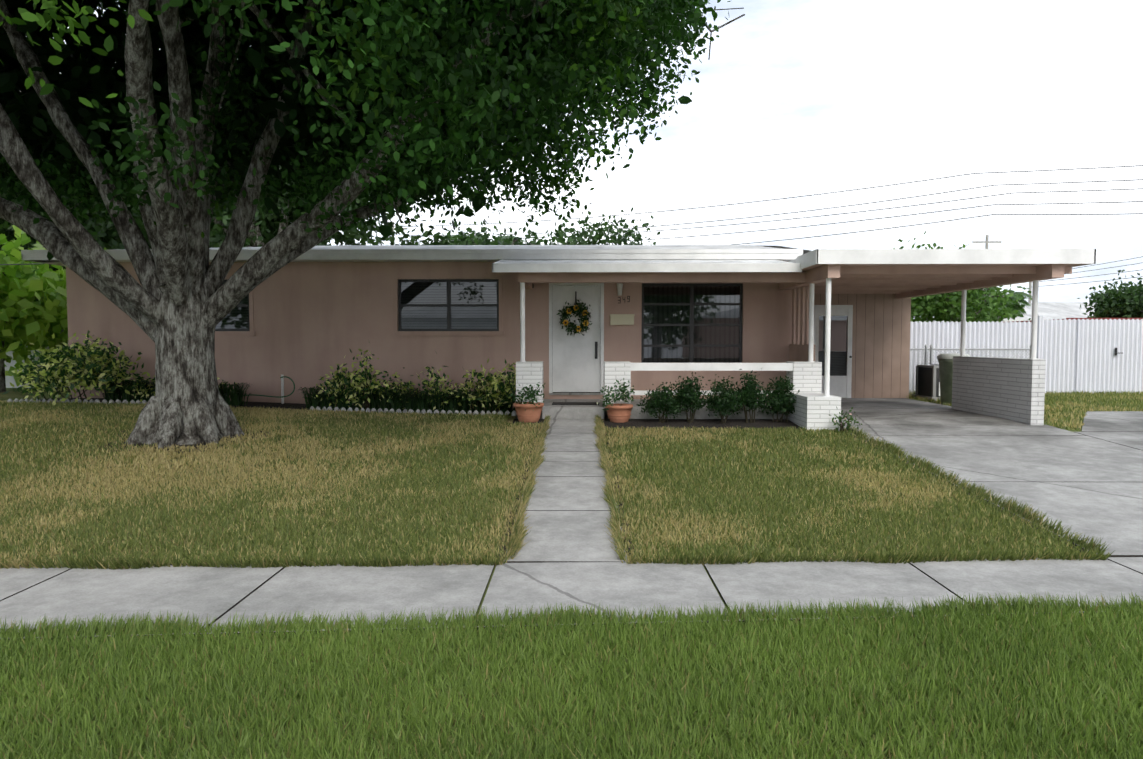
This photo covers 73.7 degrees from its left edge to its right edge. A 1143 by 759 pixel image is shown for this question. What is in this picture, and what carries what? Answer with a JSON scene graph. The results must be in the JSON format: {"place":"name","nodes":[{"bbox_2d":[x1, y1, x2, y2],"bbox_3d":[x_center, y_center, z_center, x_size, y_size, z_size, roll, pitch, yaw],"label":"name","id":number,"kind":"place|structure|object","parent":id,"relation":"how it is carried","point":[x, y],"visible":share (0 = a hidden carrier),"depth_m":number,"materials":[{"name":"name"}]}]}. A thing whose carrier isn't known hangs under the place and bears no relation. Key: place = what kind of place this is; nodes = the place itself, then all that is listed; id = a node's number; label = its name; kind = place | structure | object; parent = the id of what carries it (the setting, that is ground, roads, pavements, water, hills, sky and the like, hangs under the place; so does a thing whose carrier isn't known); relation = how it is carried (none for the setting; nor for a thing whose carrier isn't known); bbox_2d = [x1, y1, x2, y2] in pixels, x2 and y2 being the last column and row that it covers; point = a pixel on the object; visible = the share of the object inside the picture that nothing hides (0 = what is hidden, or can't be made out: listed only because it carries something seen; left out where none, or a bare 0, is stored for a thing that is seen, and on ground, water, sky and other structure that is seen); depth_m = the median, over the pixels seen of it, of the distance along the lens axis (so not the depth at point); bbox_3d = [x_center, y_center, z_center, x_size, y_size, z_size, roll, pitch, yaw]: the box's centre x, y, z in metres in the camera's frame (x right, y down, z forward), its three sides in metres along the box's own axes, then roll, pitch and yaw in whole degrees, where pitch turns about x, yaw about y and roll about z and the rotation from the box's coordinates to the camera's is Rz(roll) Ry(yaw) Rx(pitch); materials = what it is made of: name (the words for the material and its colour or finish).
{"place":"outdoors","nodes":[
{"label":"outdoors","id":0,"kind":"place"},
{"bbox_2d":[0,388,1142,758],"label":"ground","id":1,"kind":"structure","parent":0,"point":[10,394],"depth_m":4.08,"materials":[{"name":"green plant"}]},
{"bbox_2d":[4,329,69,387],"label":"neighbour wall","id":2,"kind":"structure","parent":1,"relation":"on","point":[8,379],"depth_m":17.64,"materials":[{"name":"grey"}]},
{"bbox_2d":[0,225,106,391],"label":"sea grape","id":3,"kind":"object","parent":1,"relation":"on","point":[33,304],"visible":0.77,"depth_m":15.87,"materials":[{"name":"green plant"}]},
{"bbox_2d":[0,150,218,275],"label":"tree","id":4,"kind":"object","parent":1,"relation":"on","point":[107,237],"visible":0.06,"depth_m":20.29,"materials":[{"name":"green plant"}]},
{"bbox_2d":[209,145,418,247],"bbox_3d":[-11.749,-5.624,30.993,12.837,11.279,11.309,0,3,1],"label":"tree","id":5,"kind":"object","parent":1,"relation":"on","point":[265,227],"visible":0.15,"depth_m":28.93,"materials":[{"name":"green plant"}]},
{"bbox_2d":[0,0,744,448],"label":"tree","id":6,"kind":"object","parent":1,"relation":"on","point":[194,110],"visible":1,"depth_m":9.86,"materials":[{"name":"green plant"}]},
{"bbox_2d":[0,400,934,473],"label":"yard grass","id":7,"kind":"structure","parent":1,"relation":"on","point":[356,426],"depth_m":9.97,"materials":[{"name":"green plant"}]},
{"bbox_2d":[445,234,523,244],"bbox_3d":[-3.937,-3.619,35.807,4.411,6.600,4.289,0,3,1],"label":"tree","id":8,"kind":"object","parent":1,"relation":"on","point":[505,237],"visible":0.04,"depth_m":35.58,"materials":[{"name":"green plant"}]},
{"bbox_2d":[378,201,592,244],"bbox_3d":[-2.473,-3.719,33.061,11.895,7.265,8.619,0,3,1],"label":"tree","id":9,"kind":"object","parent":1,"relation":"on","point":[465,240],"visible":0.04,"depth_m":31.23,"materials":[{"name":"green plant"}]},
{"bbox_2d":[0,466,1111,564],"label":"yard grass","id":10,"kind":"structure","parent":1,"relation":"on","point":[384,483],"depth_m":6.85,"materials":[{"name":"green plant"}]},
{"bbox_2d":[21,245,1095,418],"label":"house","id":11,"kind":"structure","parent":1,"relation":"on","point":[659,314],"depth_m":14.20,"materials":[{"name":"paint"}]},
{"bbox_2d":[556,300,591,335],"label":"wreath leaves","id":12,"kind":"object","parent":11,"relation":"attached to","point":[564,315],"visible":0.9,"depth_m":14.05,"materials":[{"name":"green plant"}]},
{"bbox_2d":[562,291,588,331],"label":"wreath flowers","id":13,"kind":"object","parent":12,"relation":"attached to","point":[565,322],"visible":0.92,"depth_m":14.04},
{"bbox_2d":[0,419,1142,641],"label":"sidewalk","id":14,"kind":"structure","parent":1,"relation":"on","point":[566,557],"depth_m":5.15,"materials":[{"name":"concrete"}]},
{"bbox_2d":[0,413,1114,569],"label":"yard grass edges","id":15,"kind":"object","parent":14,"relation":"on","point":[518,535],"depth_m":5.63,"materials":[{"name":"green plant"}]},
{"bbox_2d":[0,590,1142,639],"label":"grass edges","id":16,"kind":"object","parent":14,"relation":"on","point":[570,611],"depth_m":4.43,"materials":[{"name":"green plant"}]},
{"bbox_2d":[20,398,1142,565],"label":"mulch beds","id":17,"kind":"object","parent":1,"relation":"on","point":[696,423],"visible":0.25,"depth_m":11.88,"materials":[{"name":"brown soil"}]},
{"bbox_2d":[2,330,143,404],"bbox_3d":[-8.659,-0.177,13.322,2.052,1.375,2.181,0,3,1],"label":"shrub","id":18,"kind":"object","parent":17,"relation":"on","point":[87,365],"visible":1,"depth_m":12.89,"materials":[{"name":"green plant"}]},
{"bbox_2d":[122,372,154,401],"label":"shrub","id":19,"kind":"object","parent":17,"relation":"on","point":[142,390],"visible":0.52,"depth_m":13.46,"materials":[{"name":"green plant"}]},
{"bbox_2d":[7,398,515,415],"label":"edging stones","id":20,"kind":"object","parent":17,"relation":"on","point":[311,407],"visible":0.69,"depth_m":13.12,"materials":[{"name":"grey stone"}]},
{"bbox_2d":[243,376,294,397],"bbox_3d":[-5.542,0.176,13.921,1.069,0.460,0.342,0,3,1],"label":"garden hose","id":21,"kind":"object","parent":17,"relation":"on","point":[275,396],"visible":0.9,"depth_m":13.83,"materials":[{"name":"green rubber"}]},
{"bbox_2d":[281,375,283,403],"bbox_3d":[-5.370,0.184,14.160,0.046,0.550,0.046,1,3,23],"label":"hose bib pipe","id":22,"kind":"object","parent":17,"relation":"on","point":[282,390],"visible":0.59,"depth_m":14.14,"materials":[{"name":"white plastic"}]},
{"bbox_2d":[99,380,515,412],"bbox_3d":[-4.724,0.302,13.506,7.964,0.598,1.191,0,3,1],"label":"hedge","id":23,"kind":"object","parent":17,"relation":"on","point":[236,393],"visible":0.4,"depth_m":13.44,"materials":[{"name":"green plant"}]},
{"bbox_2d":[312,357,378,409],"bbox_3d":[-4.000,0.089,13.513,1.134,1.047,1.203,0,3,1],"label":"shrub","id":24,"kind":"object","parent":17,"relation":"on","point":[339,379],"visible":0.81,"depth_m":13.39,"materials":[{"name":"green plant"}]},
{"bbox_2d":[349,348,391,409],"bbox_3d":[-3.585,-0.060,13.572,0.764,1.329,0.768,-1,3,-26],"label":"shrub","id":25,"kind":"object","parent":17,"relation":"on","point":[372,383],"visible":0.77,"depth_m":13.46,"materials":[{"name":"green plant"}]},
{"bbox_2d":[374,367,419,408],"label":"shrub","id":26,"kind":"object","parent":17,"relation":"on","point":[395,385],"visible":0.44,"depth_m":13.58,"materials":[{"name":"green plant"}]},
{"bbox_2d":[408,353,461,409],"bbox_3d":[-2.420,0.073,13.572,0.927,1.209,0.903,0,3,1],"label":"shrub","id":27,"kind":"object","parent":17,"relation":"on","point":[436,384],"visible":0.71,"depth_m":13.48,"materials":[{"name":"green plant"}]},
{"bbox_2d":[448,382,475,407],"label":"shrub","id":28,"kind":"object","parent":17,"relation":"on","point":[465,389],"visible":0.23,"depth_m":13.51,"materials":[{"name":"green plant"}]},
{"bbox_2d":[455,358,515,412],"bbox_3d":[-1.425,0.135,13.506,1.042,1.047,1.189,1,3,10],"label":"shrub","id":29,"kind":"object","parent":17,"relation":"on","point":[491,382],"visible":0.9,"depth_m":13.37,"materials":[{"name":"green plant"}]},
{"bbox_2d":[492,359,515,411],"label":"shrub","id":30,"kind":"object","parent":17,"relation":"on","point":[511,375],"visible":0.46,"depth_m":13.58,"materials":[{"name":"green plant"}]},
{"bbox_2d":[513,402,632,422],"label":"flower pots","id":31,"kind":"object","parent":17,"relation":"on","point":[617,413],"visible":0.9,"depth_m":12.03,"materials":[{"name":"orange ceramic"}]},
{"bbox_2d":[511,382,544,410],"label":"pot plant","id":32,"kind":"object","parent":31,"relation":"in","point":[528,396],"visible":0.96,"depth_m":12.14,"materials":[{"name":"green plant"}]},
{"bbox_2d":[597,378,636,409],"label":"pot plant","id":33,"kind":"object","parent":31,"relation":"in","point":[623,397],"visible":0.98,"depth_m":12.08,"materials":[{"name":"green plant"}]},
{"bbox_2d":[636,382,683,422],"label":"porch shrub","id":34,"kind":"object","parent":17,"relation":"on","point":[660,400],"visible":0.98,"depth_m":11.94,"materials":[{"name":"green plant"}]},
{"bbox_2d":[673,372,711,423],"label":"porch shrub","id":35,"kind":"object","parent":17,"relation":"on","point":[689,396],"visible":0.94,"depth_m":11.97,"materials":[{"name":"green plant"}]},
{"bbox_2d":[699,374,746,423],"bbox_3d":[2.377,0.335,11.985,0.742,0.843,0.731,-1,3,-20],"label":"porch shrub","id":36,"kind":"object","parent":17,"relation":"on","point":[726,399],"visible":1,"depth_m":11.90,"materials":[{"name":"green plant"}]},
{"bbox_2d":[732,368,772,422],"bbox_3d":[2.838,0.273,12.035,0.668,0.951,0.591,-1,3,-12],"label":"porch shrub","id":37,"kind":"object","parent":17,"relation":"on","point":[751,393],"visible":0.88,"depth_m":11.94,"materials":[{"name":"green plant"}]},
{"bbox_2d":[761,376,799,422],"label":"porch shrub","id":38,"kind":"object","parent":17,"relation":"on","point":[784,397],"visible":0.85,"depth_m":11.98,"materials":[{"name":"green plant"}]},
{"bbox_2d":[829,406,862,432],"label":"flower plant","id":39,"kind":"object","parent":17,"relation":"on","point":[841,424],"visible":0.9,"depth_m":11.13,"materials":[{"name":"green plant"}]},
{"bbox_2d":[543,207,660,244],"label":"tree","id":40,"kind":"object","parent":1,"relation":"on","point":[601,231],"visible":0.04,"depth_m":40.19,"materials":[{"name":"green plant"}]},
{"bbox_2d":[516,361,840,430],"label":"porch piers","id":41,"kind":"structure","parent":1,"relation":"on","point":[814,407],"depth_m":12.38,"materials":[{"name":"white brick"}]},
{"bbox_2d":[392,221,1031,303],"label":"utility poles","id":42,"kind":"object","parent":1,"relation":"on","point":[987,241],"visible":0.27,"depth_m":59.07,"materials":[{"name":"wood"}]},
{"bbox_2d":[0,165,1142,285],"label":"power lines","id":43,"kind":"object","parent":42,"relation":"hanging from","point":[874,210],"visible":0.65,"depth_m":41.82,"materials":[{"name":"grey metal"}]},
{"bbox_2d":[912,364,939,400],"bbox_3d":[8.243,0.062,16.841,0.990,0.782,0.960,0,3,1],"label":"air conditioner","id":44,"kind":"object","parent":1,"relation":"on","point":[928,381],"visible":0.44,"depth_m":16.70,"materials":[{"name":"grey metal"}]},
{"bbox_2d":[937,353,969,403],"bbox_3d":[7.713,-0.014,15.391,0.620,1.040,0.604,0,3,1],"label":"trash bin","id":45,"kind":"object","parent":1,"relation":"on","point":[945,361],"visible":0.52,"depth_m":15.26,"materials":[{"name":"green"}]},
{"bbox_2d":[893,231,1031,321],"bbox_3d":[13.282,-2.492,27.096,5.434,5.413,5.308,0,3,1],"label":"tree","id":46,"kind":"object","parent":1,"relation":"on","point":[982,305],"visible":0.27,"depth_m":25.96,"materials":[{"name":"green plant"}]},
{"bbox_2d":[909,345,1030,394],"bbox_3d":[9.132,-0.186,17.721,3.150,1.250,0.080,0,3,1],"label":"chain link fence","id":47,"kind":"object","parent":1,"relation":"on","point":[931,348],"visible":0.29,"depth_m":17.69,"materials":[{"name":"grey metal"}]},
{"bbox_2d":[992,291,1031,319],"bbox_3d":[22.921,-2.767,40.552,2.592,4.427,2.661,0,3,1],"label":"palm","id":48,"kind":"object","parent":1,"relation":"on","point":[1018,305],"visible":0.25,"depth_m":39.76,"materials":[{"name":"green plant"}]},
{"bbox_2d":[935,302,1094,321],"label":"neighboring building","id":49,"kind":"structure","parent":1,"relation":"on","point":[1055,310],"depth_m":45.43,"materials":[{"name":"paint"}]},
{"bbox_2d":[907,390,1142,430],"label":"grass","id":50,"kind":"structure","parent":1,"relation":"on","point":[1114,402],"depth_m":15.16,"materials":[{"name":"green plant"}]},
{"bbox_2d":[909,316,1142,392],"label":"fence","id":51,"kind":"object","parent":1,"relation":"on","point":[1093,356],"visible":0.44,"depth_m":18.68,"materials":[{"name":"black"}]},
{"bbox_2d":[1008,310,1142,321],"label":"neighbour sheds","id":52,"kind":"object","parent":1,"relation":"on","point":[1094,318],"visible":0.08,"depth_m":30.06,"materials":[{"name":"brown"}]},
{"bbox_2d":[1077,270,1142,317],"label":"tree","id":53,"kind":"object","parent":1,"relation":"on","point":[1114,303],"visible":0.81,"depth_m":34.97,"materials":[{"name":"green plant"}]},
{"bbox_2d":[20,0,1142,321],"label":"sky","id":54,"kind":"structure","parent":0,"point":[792,98],"materials":[{"name":"white"}]},
{"bbox_2d":[841,398,1142,555],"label":"driveway","id":55,"kind":"structure","parent":0,"point":[1087,481],"depth_m":9.42,"materials":[{"name":"concrete"}]},
{"bbox_2d":[952,356,1045,424],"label":"low brick wall","id":56,"kind":"structure","parent":55,"relation":"on","point":[1011,388],"depth_m":12.59,"materials":[{"name":"white brick"}]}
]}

